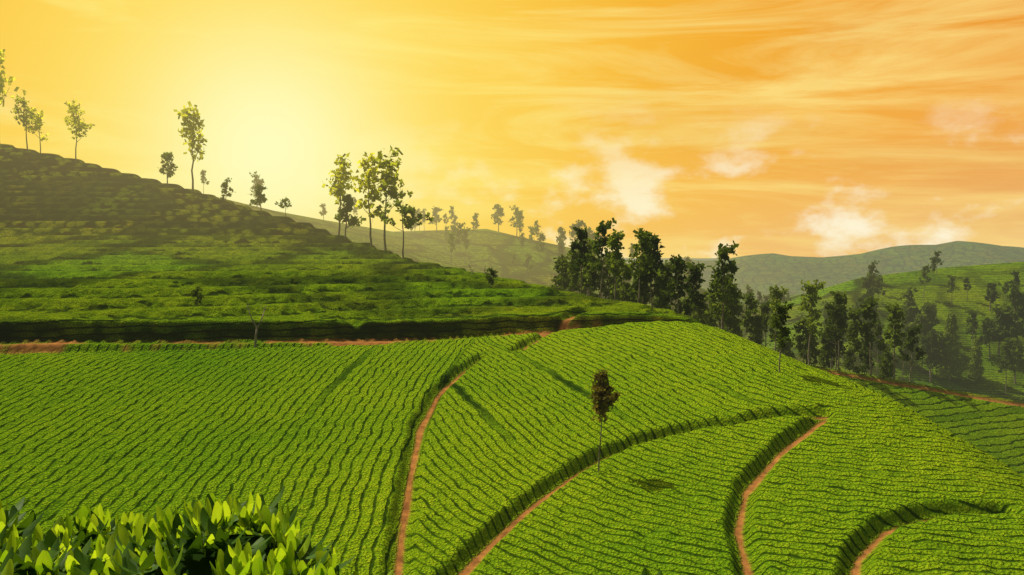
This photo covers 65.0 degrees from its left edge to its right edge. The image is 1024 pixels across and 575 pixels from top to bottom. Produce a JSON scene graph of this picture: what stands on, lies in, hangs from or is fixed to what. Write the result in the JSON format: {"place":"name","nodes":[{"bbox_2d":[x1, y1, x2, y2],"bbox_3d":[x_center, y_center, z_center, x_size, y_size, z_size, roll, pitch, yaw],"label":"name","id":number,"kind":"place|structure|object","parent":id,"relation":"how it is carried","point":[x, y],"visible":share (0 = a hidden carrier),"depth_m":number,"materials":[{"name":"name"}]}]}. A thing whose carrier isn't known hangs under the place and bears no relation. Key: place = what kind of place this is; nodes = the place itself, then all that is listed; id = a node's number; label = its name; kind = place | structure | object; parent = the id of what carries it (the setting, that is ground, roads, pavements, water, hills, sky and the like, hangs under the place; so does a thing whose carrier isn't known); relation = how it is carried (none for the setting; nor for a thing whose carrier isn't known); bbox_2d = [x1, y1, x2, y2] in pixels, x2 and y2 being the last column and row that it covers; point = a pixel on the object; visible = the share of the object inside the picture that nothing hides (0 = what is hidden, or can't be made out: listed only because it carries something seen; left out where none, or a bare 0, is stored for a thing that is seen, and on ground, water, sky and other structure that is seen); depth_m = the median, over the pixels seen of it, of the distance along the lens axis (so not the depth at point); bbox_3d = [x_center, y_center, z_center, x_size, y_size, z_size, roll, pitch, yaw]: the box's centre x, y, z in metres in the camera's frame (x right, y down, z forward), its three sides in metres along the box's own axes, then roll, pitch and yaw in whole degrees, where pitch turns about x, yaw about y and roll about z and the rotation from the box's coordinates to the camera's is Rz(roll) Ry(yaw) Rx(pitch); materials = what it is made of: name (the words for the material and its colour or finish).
{"place":"outdoors","nodes":[
{"label":"outdoors","id":0,"kind":"place"},
{"bbox_2d":[0,144,1023,574],"bbox_3d":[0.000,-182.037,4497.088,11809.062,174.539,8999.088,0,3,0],"label":"tea plantation hills","id":1,"kind":"structure","parent":0,"point":[424,406],"depth_m":55.60,"materials":[{"name":"green plant"}]},
{"bbox_2d":[0,49,26,106],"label":"tree","id":2,"kind":"object","parent":1,"relation":"on","point":[5,80],"visible":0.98,"depth_m":205.38,"materials":[{"name":"green plant"}]},
{"bbox_2d":[11,94,35,151],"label":"tree","id":3,"kind":"object","parent":1,"relation":"on","point":[22,101],"visible":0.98,"depth_m":203.63,"materials":[{"name":"green plant"}]},
{"bbox_2d":[25,107,48,152],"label":"tree","id":4,"kind":"object","parent":1,"relation":"on","point":[37,121],"visible":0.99,"depth_m":202.62,"materials":[{"name":"green plant"}]},
{"bbox_2d":[63,99,94,161],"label":"tree","id":5,"kind":"object","parent":1,"relation":"on","point":[75,120],"visible":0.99,"depth_m":200.91,"materials":[{"name":"green plant"}]},
{"bbox_2d":[158,151,177,182],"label":"tree","id":6,"kind":"object","parent":1,"relation":"on","point":[167,156],"visible":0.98,"depth_m":193.20,"materials":[{"name":"green plant"}]},
{"bbox_2d":[173,101,207,191],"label":"tree","id":7,"kind":"object","parent":1,"relation":"on","point":[194,116],"visible":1,"depth_m":189.23,"materials":[{"name":"green plant"}]},
{"bbox_2d":[191,287,203,305],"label":"tree","id":8,"kind":"object","parent":1,"relation":"on","point":[196,293],"visible":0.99,"depth_m":80.33,"materials":[{"name":"green plant"}]},
{"bbox_2d":[220,177,235,201],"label":"tree","id":9,"kind":"object","parent":1,"relation":"on","point":[224,184],"visible":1,"depth_m":184.57,"materials":[{"name":"green plant"}]},
{"bbox_2d":[249,171,263,206],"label":"tree","id":10,"kind":"object","parent":1,"relation":"on","point":[255,181],"visible":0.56,"depth_m":291.33,"materials":[{"name":"green plant"}]},
{"bbox_2d":[247,305,265,346],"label":"tree","id":11,"kind":"object","parent":1,"relation":"on","point":[255,341],"visible":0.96,"depth_m":71.74,"materials":[{"name":"brown plant"}]},
{"bbox_2d":[249,183,267,210],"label":"tree","id":12,"kind":"object","parent":1,"relation":"on","point":[258,187],"visible":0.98,"depth_m":178.40,"materials":[{"name":"green plant"}]},
{"bbox_2d":[275,197,291,216],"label":"tree","id":13,"kind":"object","parent":1,"relation":"on","point":[284,201],"visible":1,"depth_m":174.50,"materials":[{"name":"green plant"}]},
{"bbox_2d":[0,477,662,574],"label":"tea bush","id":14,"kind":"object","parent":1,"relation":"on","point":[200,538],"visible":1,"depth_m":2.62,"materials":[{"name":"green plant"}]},
{"bbox_2d":[322,152,357,234],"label":"tree","id":15,"kind":"object","parent":1,"relation":"on","point":[340,186],"visible":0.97,"depth_m":159.66,"materials":[{"name":"green plant"}]},
{"bbox_2d":[334,194,365,238],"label":"tree","id":16,"kind":"object","parent":1,"relation":"on","point":[344,214],"visible":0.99,"depth_m":159.05,"materials":[{"name":"green plant"}]},
{"bbox_2d":[349,152,389,246],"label":"tree","id":17,"kind":"object","parent":1,"relation":"on","point":[372,195],"visible":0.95,"depth_m":149.02,"materials":[{"name":"green plant"}]},
{"bbox_2d":[368,145,412,250],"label":"tree","id":18,"kind":"object","parent":1,"relation":"on","point":[388,176],"visible":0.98,"depth_m":146.75,"materials":[{"name":"green plant"}]},
{"bbox_2d":[380,199,433,258],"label":"tree","id":19,"kind":"object","parent":1,"relation":"on","point":[407,222],"visible":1,"depth_m":138.11,"materials":[{"name":"green plant"}]},
{"bbox_2d":[428,206,441,231],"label":"tree","id":20,"kind":"object","parent":1,"relation":"on","point":[436,210],"visible":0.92,"depth_m":373.85,"materials":[{"name":"green plant"}]},
{"bbox_2d":[447,231,455,265],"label":"tree","id":21,"kind":"object","parent":1,"relation":"on","point":[451,240],"visible":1,"depth_m":288.62,"materials":[{"name":"green plant"}]},
{"bbox_2d":[454,222,465,258],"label":"tree","id":22,"kind":"object","parent":1,"relation":"on","point":[459,226],"visible":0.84,"depth_m":321.39,"materials":[{"name":"green plant"}]},
{"bbox_2d":[460,227,470,263],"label":"tree","id":23,"kind":"object","parent":1,"relation":"on","point":[464,237],"visible":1,"depth_m":314.45,"materials":[{"name":"green plant"}]},
{"bbox_2d":[485,267,497,286],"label":"tree","id":24,"kind":"object","parent":1,"relation":"on","point":[492,273],"visible":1,"depth_m":101.91,"materials":[{"name":"green plant"}]},
{"bbox_2d":[491,204,503,231],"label":"tree","id":25,"kind":"object","parent":1,"relation":"on","point":[497,214],"visible":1,"depth_m":382.07,"materials":[{"name":"green plant"}]},
{"bbox_2d":[507,205,522,235],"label":"tree","id":26,"kind":"object","parent":1,"relation":"on","point":[516,209],"visible":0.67,"depth_m":382.04,"materials":[{"name":"green plant"}]},
{"bbox_2d":[515,209,524,241],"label":"tree","id":27,"kind":"object","parent":1,"relation":"on","point":[522,217],"visible":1,"depth_m":368.00,"materials":[{"name":"green plant"}]},
{"bbox_2d":[521,253,535,276],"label":"tree","id":28,"kind":"object","parent":1,"relation":"on","point":[526,264],"visible":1,"depth_m":324.54,"materials":[{"name":"green plant"}]},
{"bbox_2d":[535,231,545,267],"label":"tree","id":29,"kind":"object","parent":1,"relation":"on","point":[540,244],"visible":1,"depth_m":336.79,"materials":[{"name":"green plant"}]},
{"bbox_2d":[550,257,569,290],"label":"tree","id":30,"kind":"object","parent":1,"relation":"on","point":[563,276],"visible":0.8,"depth_m":125.82,"materials":[{"name":"green plant"}]},
{"bbox_2d":[551,254,570,290],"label":"tree","id":31,"kind":"object","parent":1,"relation":"on","point":[556,266],"visible":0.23,"depth_m":129.47,"materials":[{"name":"green plant"}]},
{"bbox_2d":[556,226,566,246],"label":"tree","id":32,"kind":"object","parent":1,"relation":"on","point":[562,233],"visible":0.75,"depth_m":361.42,"materials":[{"name":"green plant"}]},
{"bbox_2d":[563,250,580,291],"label":"tree","id":33,"kind":"object","parent":1,"relation":"on","point":[574,275],"visible":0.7,"depth_m":119.73,"materials":[{"name":"green plant"}]},
{"bbox_2d":[569,219,589,251],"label":"tree","id":34,"kind":"object","parent":1,"relation":"on","point":[581,223],"visible":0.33,"depth_m":367.60,"materials":[{"name":"green plant"}]},
{"bbox_2d":[569,226,593,293],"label":"tree","id":35,"kind":"object","parent":1,"relation":"on","point":[581,259],"visible":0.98,"depth_m":110.44,"materials":[{"name":"green plant"}]},
{"bbox_2d":[579,252,601,295],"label":"tree","id":36,"kind":"object","parent":1,"relation":"on","point":[594,275],"visible":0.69,"depth_m":114.56,"materials":[{"name":"green plant"}]},
{"bbox_2d":[580,237,602,295],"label":"tree","id":37,"kind":"object","parent":1,"relation":"on","point":[589,242],"visible":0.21,"depth_m":121.81,"materials":[{"name":"green plant"}]},
{"bbox_2d":[587,257,610,298],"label":"tree","id":38,"kind":"object","parent":1,"relation":"on","point":[597,282],"visible":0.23,"depth_m":129.57,"materials":[{"name":"green plant"}]},
{"bbox_2d":[583,218,618,297],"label":"tree","id":39,"kind":"object","parent":1,"relation":"on","point":[602,228],"visible":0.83,"depth_m":106.51,"materials":[{"name":"green plant"}]},
{"bbox_2d":[589,368,619,470],"bbox_3d":[5.083,7.775,44.116,1.710,6.618,1.884,0,3,9],"label":"tree","id":40,"kind":"object","parent":1,"relation":"on","point":[604,396],"visible":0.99,"depth_m":43.92,"materials":[{"name":"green plant"}]},
{"bbox_2d":[596,257,619,298],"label":"tree","id":41,"kind":"object","parent":1,"relation":"on","point":[609,282],"visible":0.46,"depth_m":120.14,"materials":[{"name":"green plant"}]},
{"bbox_2d":[605,230,632,299],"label":"tree","id":42,"kind":"object","parent":1,"relation":"on","point":[613,241],"visible":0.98,"depth_m":102.98,"materials":[{"name":"green plant"}]},
{"bbox_2d":[609,264,632,300],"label":"tree","id":43,"kind":"object","parent":1,"relation":"on","point":[625,286],"visible":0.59,"depth_m":116.12,"materials":[{"name":"green plant"}]},
{"bbox_2d":[626,264,652,302],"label":"tree","id":44,"kind":"object","parent":1,"relation":"on","point":[632,291],"visible":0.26,"depth_m":112.24,"materials":[{"name":"green plant"}]},
{"bbox_2d":[625,228,655,302],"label":"tree","id":45,"kind":"object","parent":1,"relation":"on","point":[643,241],"visible":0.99,"depth_m":98.67,"materials":[{"name":"green plant"}]},
{"bbox_2d":[632,247,658,303],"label":"tree","id":46,"kind":"object","parent":1,"relation":"on","point":[647,279],"visible":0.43,"depth_m":104.28,"materials":[{"name":"green plant"}]},
{"bbox_2d":[631,229,672,307],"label":"tree","id":47,"kind":"object","parent":1,"relation":"on","point":[655,241],"visible":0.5,"depth_m":107.31,"materials":[{"name":"green plant"}]},
{"bbox_2d":[647,271,673,308],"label":"tree","id":48,"kind":"object","parent":1,"relation":"on","point":[661,304],"visible":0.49,"depth_m":110.70,"materials":[{"name":"green plant"}]},
{"bbox_2d":[655,260,686,313],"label":"tree","id":49,"kind":"object","parent":1,"relation":"on","point":[667,266],"visible":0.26,"depth_m":113.64,"materials":[{"name":"green plant"}]},
{"bbox_2d":[660,254,689,313],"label":"tree","id":50,"kind":"object","parent":1,"relation":"on","point":[678,268],"visible":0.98,"depth_m":100.27,"materials":[{"name":"green plant"}]},
{"bbox_2d":[681,261,706,317],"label":"tree","id":51,"kind":"object","parent":1,"relation":"on","point":[694,277],"visible":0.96,"depth_m":106.03,"materials":[{"name":"green plant"}]},
{"bbox_2d":[692,300,709,324],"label":"tree","id":52,"kind":"object","parent":1,"relation":"on","point":[698,316],"visible":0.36,"depth_m":117.04,"materials":[{"name":"green plant"}]},
{"bbox_2d":[691,292,711,326],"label":"tree","id":53,"kind":"object","parent":1,"relation":"on","point":[706,299],"visible":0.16,"depth_m":122.77,"materials":[{"name":"green plant"}]},
{"bbox_2d":[702,277,735,329],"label":"tree","id":54,"kind":"object","parent":1,"relation":"on","point":[717,309],"visible":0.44,"depth_m":108.08,"materials":[{"name":"green plant"}]},
{"bbox_2d":[705,279,733,328],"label":"tree","id":55,"kind":"object","parent":1,"relation":"on","point":[711,291],"visible":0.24,"depth_m":111.52,"materials":[{"name":"green plant"}]},
{"bbox_2d":[703,240,741,328],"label":"tree","id":56,"kind":"object","parent":1,"relation":"on","point":[724,269],"visible":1,"depth_m":102.05,"materials":[{"name":"green plant"}]},
{"bbox_2d":[716,274,744,331],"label":"tree","id":57,"kind":"object","parent":1,"relation":"on","point":[729,323],"visible":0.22,"depth_m":120.84,"materials":[{"name":"green plant"}]},
{"bbox_2d":[724,292,742,332],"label":"tree","id":58,"kind":"object","parent":1,"relation":"on","point":[734,325],"visible":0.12,"depth_m":126.39,"materials":[{"name":"green plant"}]},
{"bbox_2d":[739,292,763,339],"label":"tree","id":59,"kind":"object","parent":1,"relation":"on","point":[750,309],"visible":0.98,"depth_m":122.44,"materials":[{"name":"green plant"}]},
{"bbox_2d":[748,315,764,344],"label":"tree","id":60,"kind":"object","parent":1,"relation":"on","point":[758,339],"visible":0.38,"depth_m":129.16,"materials":[{"name":"green plant"}]},
{"bbox_2d":[750,300,780,346],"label":"tree","id":61,"kind":"object","parent":1,"relation":"on","point":[765,309],"visible":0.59,"depth_m":132.66,"materials":[{"name":"green plant"}]},
{"bbox_2d":[767,284,788,350],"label":"tree","id":62,"kind":"object","parent":1,"relation":"on","point":[776,295],"visible":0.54,"depth_m":124.80,"materials":[{"name":"green plant"}]},
{"bbox_2d":[770,301,793,371],"bbox_3d":[19.518,4.071,57.873,1.515,6.169,2.319,0,3,-3],"label":"tree","id":63,"kind":"object","parent":1,"relation":"on","point":[782,317],"visible":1,"depth_m":57.97,"materials":[{"name":"green plant"}]},
{"bbox_2d":[776,331,794,357],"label":"tree","id":64,"kind":"object","parent":1,"relation":"on","point":[789,354],"visible":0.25,"depth_m":136.95,"materials":[{"name":"green plant"}]},
{"bbox_2d":[791,317,814,362],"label":"tree","id":65,"kind":"object","parent":1,"relation":"on","point":[799,339],"visible":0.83,"depth_m":129.23,"materials":[{"name":"green plant"}]},
{"bbox_2d":[798,319,818,356],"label":"tree","id":66,"kind":"object","parent":1,"relation":"on","point":[812,349],"visible":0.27,"depth_m":131.48,"materials":[{"name":"green plant"}]},
{"bbox_2d":[798,330,820,365],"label":"tree","id":67,"kind":"object","parent":1,"relation":"on","point":[813,355],"visible":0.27,"depth_m":137.15,"materials":[{"name":"green plant"}]},
{"bbox_2d":[796,279,826,364],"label":"tree","id":68,"kind":"object","parent":1,"relation":"on","point":[812,297],"visible":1,"depth_m":123.74,"materials":[{"name":"green plant"}]},
{"bbox_2d":[816,329,834,367],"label":"tree","id":69,"kind":"object","parent":1,"relation":"on","point":[827,363],"visible":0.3,"depth_m":138.55,"materials":[{"name":"green plant"}]},
{"bbox_2d":[815,301,847,368],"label":"tree","id":70,"kind":"object","parent":1,"relation":"on","point":[836,312],"visible":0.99,"depth_m":124.42,"materials":[{"name":"green plant"}]},
{"bbox_2d":[820,320,843,368],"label":"tree","id":71,"kind":"object","parent":1,"relation":"on","point":[828,345],"visible":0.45,"depth_m":131.85,"materials":[{"name":"green plant"}]},
{"bbox_2d":[817,316,846,368],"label":"tree","id":72,"kind":"object","parent":1,"relation":"on","point":[841,348],"visible":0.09,"depth_m":135.72,"materials":[{"name":"green plant"}]},
{"bbox_2d":[824,290,853,369],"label":"tree","id":73,"kind":"object","parent":1,"relation":"on","point":[839,298],"visible":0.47,"depth_m":126.83,"materials":[{"name":"green plant"}]},
{"bbox_2d":[839,348,860,373],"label":"tree","id":74,"kind":"object","parent":1,"relation":"on","point":[849,358],"visible":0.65,"depth_m":139.06,"materials":[{"name":"green plant"}]},
{"bbox_2d":[843,305,868,371],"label":"tree","id":75,"kind":"object","parent":1,"relation":"on","point":[852,336],"visible":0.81,"depth_m":129.66,"materials":[{"name":"green plant"}]},
{"bbox_2d":[854,341,875,373],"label":"tree","id":76,"kind":"object","parent":1,"relation":"on","point":[866,362],"visible":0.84,"depth_m":135.60,"materials":[{"name":"green plant"}]},
{"bbox_2d":[850,292,880,339],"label":"tree","id":77,"kind":"object","parent":1,"relation":"on","point":[864,296],"visible":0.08,"depth_m":288.74,"materials":[{"name":"green plant"}]},
{"bbox_2d":[855,296,884,375],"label":"tree","id":78,"kind":"object","parent":1,"relation":"on","point":[869,313],"visible":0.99,"depth_m":124.99,"materials":[{"name":"green plant"}]},
{"bbox_2d":[859,272,881,296],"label":"tree","id":79,"kind":"object","parent":1,"relation":"on","point":[868,279],"visible":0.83,"depth_m":316.92,"materials":[{"name":"green plant"}]},
{"bbox_2d":[873,323,889,372],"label":"tree","id":80,"kind":"object","parent":1,"relation":"on","point":[879,337],"visible":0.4,"depth_m":278.84,"materials":[{"name":"green plant"}]},
{"bbox_2d":[878,346,897,378],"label":"tree","id":81,"kind":"object","parent":1,"relation":"on","point":[885,366],"visible":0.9,"depth_m":135.43,"materials":[{"name":"green plant"}]},
{"bbox_2d":[875,302,906,378],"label":"tree","id":82,"kind":"object","parent":1,"relation":"on","point":[894,327],"visible":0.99,"depth_m":125.54,"materials":[{"name":"green plant"}]},
{"bbox_2d":[899,324,915,379],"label":"tree","id":83,"kind":"object","parent":1,"relation":"on","point":[905,350],"visible":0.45,"depth_m":273.27,"materials":[{"name":"green plant"}]},
{"bbox_2d":[898,286,917,323],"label":"tree","id":84,"kind":"object","parent":1,"relation":"on","point":[909,305],"visible":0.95,"depth_m":290.17,"materials":[{"name":"green plant"}]},
{"bbox_2d":[900,322,922,368],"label":"tree","id":85,"kind":"object","parent":1,"relation":"on","point":[913,356],"visible":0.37,"depth_m":278.57,"materials":[{"name":"green plant"}]},
{"bbox_2d":[898,324,926,381],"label":"tree","id":86,"kind":"object","parent":1,"relation":"on","point":[910,340],"visible":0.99,"depth_m":126.89,"materials":[{"name":"green plant"}]},
{"bbox_2d":[901,306,923,335],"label":"tree","id":87,"kind":"object","parent":1,"relation":"on","point":[913,310],"visible":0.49,"depth_m":289.94,"materials":[{"name":"green plant"}]},
{"bbox_2d":[915,312,932,370],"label":"tree","id":88,"kind":"object","parent":1,"relation":"on","point":[923,319],"visible":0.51,"depth_m":277.68,"materials":[{"name":"green plant"}]},
{"bbox_2d":[917,264,931,295],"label":"tree","id":89,"kind":"object","parent":1,"relation":"on","point":[924,273],"visible":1,"depth_m":320.78,"materials":[{"name":"green plant"}]},
{"bbox_2d":[920,302,939,335],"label":"tree","id":90,"kind":"object","parent":1,"relation":"on","point":[930,312],"visible":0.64,"depth_m":288.85,"materials":[{"name":"green plant"}]},
{"bbox_2d":[917,331,949,382],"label":"tree","id":91,"kind":"object","parent":1,"relation":"on","point":[933,356],"visible":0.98,"depth_m":271.44,"materials":[{"name":"green plant"}]},
{"bbox_2d":[935,312,964,379],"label":"tree","id":92,"kind":"object","parent":1,"relation":"on","point":[952,362],"visible":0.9,"depth_m":272.13,"materials":[{"name":"green plant"}]},
{"bbox_2d":[947,276,955,305],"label":"tree","id":93,"kind":"object","parent":1,"relation":"on","point":[953,286],"visible":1,"depth_m":313.83,"materials":[{"name":"green plant"}]},
{"bbox_2d":[965,310,981,348],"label":"tree","id":94,"kind":"object","parent":1,"relation":"on","point":[971,330],"visible":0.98,"depth_m":284.31,"materials":[{"name":"green plant"}]},
{"bbox_2d":[964,337,984,379],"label":"tree","id":95,"kind":"object","parent":1,"relation":"on","point":[976,364],"visible":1,"depth_m":272.15,"materials":[{"name":"green plant"}]},
{"bbox_2d":[971,317,1000,357],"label":"tree","id":96,"kind":"object","parent":1,"relation":"on","point":[985,339],"visible":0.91,"depth_m":282.43,"materials":[{"name":"green plant"}]},
{"bbox_2d":[983,282,1000,310],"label":"tree","id":97,"kind":"object","parent":1,"relation":"on","point":[992,286],"visible":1,"depth_m":307.88,"materials":[{"name":"green plant"}]},
{"bbox_2d":[984,303,1015,354],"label":"tree","id":98,"kind":"object","parent":1,"relation":"on","point":[996,328],"visible":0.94,"depth_m":280.07,"materials":[{"name":"green plant"}]},
{"bbox_2d":[983,305,1023,343],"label":"tree","id":99,"kind":"object","parent":1,"relation":"on","point":[1007,319],"visible":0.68,"depth_m":279.85,"materials":[{"name":"green plant"}]},
{"bbox_2d":[995,338,1016,393],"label":"tree","id":100,"kind":"object","parent":1,"relation":"on","point":[1007,358],"visible":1,"depth_m":263.70,"materials":[{"name":"green plant"}]},
{"bbox_2d":[991,280,1023,337],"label":"tree","id":101,"kind":"object","parent":1,"relation":"on","point":[1017,303],"visible":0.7,"depth_m":285.49,"materials":[{"name":"green plant"}]},
{"bbox_2d":[1003,336,1023,383],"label":"tree","id":102,"kind":"object","parent":1,"relation":"on","point":[1018,343],"visible":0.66,"depth_m":268.30,"materials":[{"name":"green plant"}]},
{"bbox_2d":[1004,322,1023,350],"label":"tree","id":103,"kind":"object","parent":1,"relation":"on","point":[1013,328],"visible":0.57,"depth_m":277.91,"materials":[{"name":"green plant"}]},
{"bbox_2d":[0,0,1023,257],"label":"sky","id":104,"kind":"structure","parent":0,"point":[803,128],"materials":[{"name":"orange"}]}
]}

